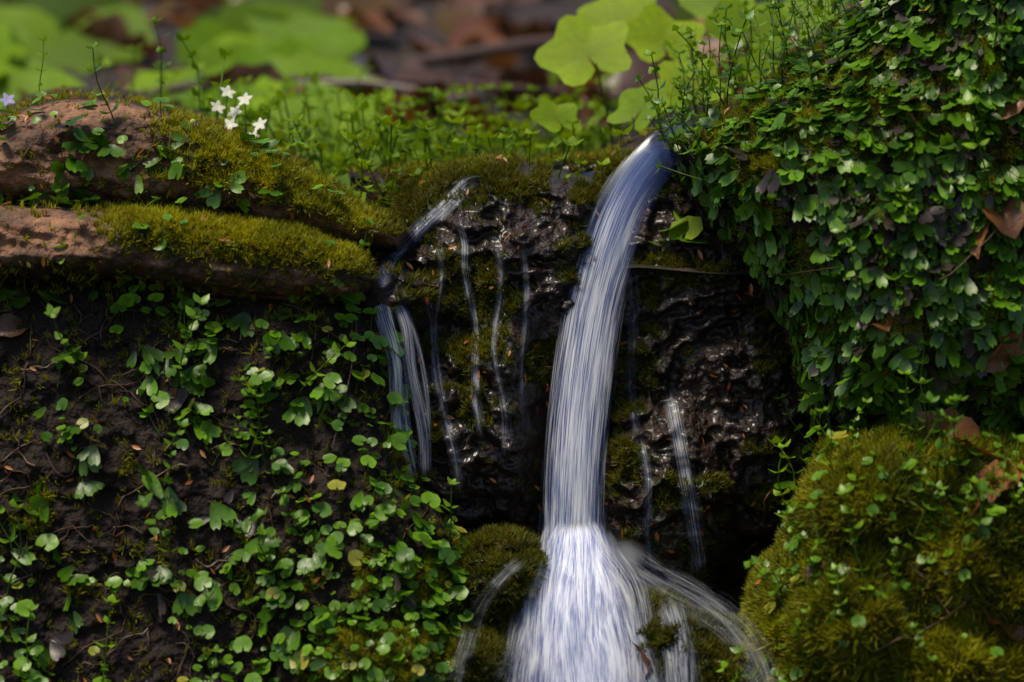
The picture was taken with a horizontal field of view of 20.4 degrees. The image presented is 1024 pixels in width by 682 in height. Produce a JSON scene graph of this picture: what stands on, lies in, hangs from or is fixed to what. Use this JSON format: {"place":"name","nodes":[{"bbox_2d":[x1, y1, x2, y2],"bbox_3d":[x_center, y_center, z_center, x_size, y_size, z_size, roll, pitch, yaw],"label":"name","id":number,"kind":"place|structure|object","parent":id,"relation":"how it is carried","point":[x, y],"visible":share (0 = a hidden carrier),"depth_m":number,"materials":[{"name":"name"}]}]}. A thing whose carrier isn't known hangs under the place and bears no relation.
{"place":"outdoors","nodes":[
{"label":"outdoors","id":0,"kind":"place"},
{"bbox_2d":[49,0,778,273],"bbox_3d":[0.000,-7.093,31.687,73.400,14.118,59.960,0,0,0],"label":"twigs","id":1,"kind":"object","parent":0,"point":[390,51],"depth_m":2.66,"materials":[{"name":"brown wood"}]},
{"bbox_2d":[7,92,259,133],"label":"flower stalks","id":2,"kind":"object","parent":1,"relation":"on","point":[225,115],"visible":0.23,"depth_m":1.76,"materials":[{"name":"green plant"}]},
{"bbox_2d":[0,85,266,136],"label":"flowers","id":3,"kind":"object","parent":2,"relation":"attached to","point":[7,100],"visible":0.8,"depth_m":1.76,"materials":[{"name":"white plant"}]},
{"bbox_2d":[0,0,816,146],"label":"litter","id":4,"kind":"object","parent":1,"relation":"on","point":[470,29],"visible":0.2,"depth_m":2.50,"materials":[{"name":"brown plant"}]},
{"bbox_2d":[0,0,848,245],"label":"plants","id":5,"kind":"object","parent":1,"relation":"on","point":[301,38],"visible":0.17,"depth_m":2.00,"materials":[{"name":"green plant"}]},
{"bbox_2d":[0,0,1023,681],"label":"relief rock","id":6,"kind":"object","parent":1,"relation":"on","point":[700,400],"visible":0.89,"depth_m":1.66,"materials":[{"name":"brown stone"}]},
{"bbox_2d":[0,0,1023,681],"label":"leaves","id":7,"kind":"object","parent":6,"relation":"on","point":[832,212],"visible":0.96,"depth_m":1.62,"materials":[{"name":"green plant"}]},
{"bbox_2d":[0,0,1023,681],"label":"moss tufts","id":8,"kind":"object","parent":6,"relation":"on","point":[762,630],"visible":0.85,"depth_m":1.63,"materials":[{"name":"green plant"}]},
{"bbox_2d":[0,4,1023,681],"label":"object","id":9,"kind":"object","parent":6,"relation":"on","point":[1008,220],"visible":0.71,"depth_m":1.62,"materials":[{"name":"brown plant"}]},
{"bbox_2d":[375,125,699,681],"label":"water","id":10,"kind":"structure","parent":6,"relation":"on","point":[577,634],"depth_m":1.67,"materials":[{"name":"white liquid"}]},
{"bbox_2d":[549,522,634,563],"bbox_3d":[0.044,0.126,1.729,0.079,0.048,0.065,0,0,0],"label":"spray","id":11,"kind":"object","parent":10,"relation":"on","point":[625,555],"visible":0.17,"depth_m":1.70,"materials":[{"name":"white liquid"}]}
]}

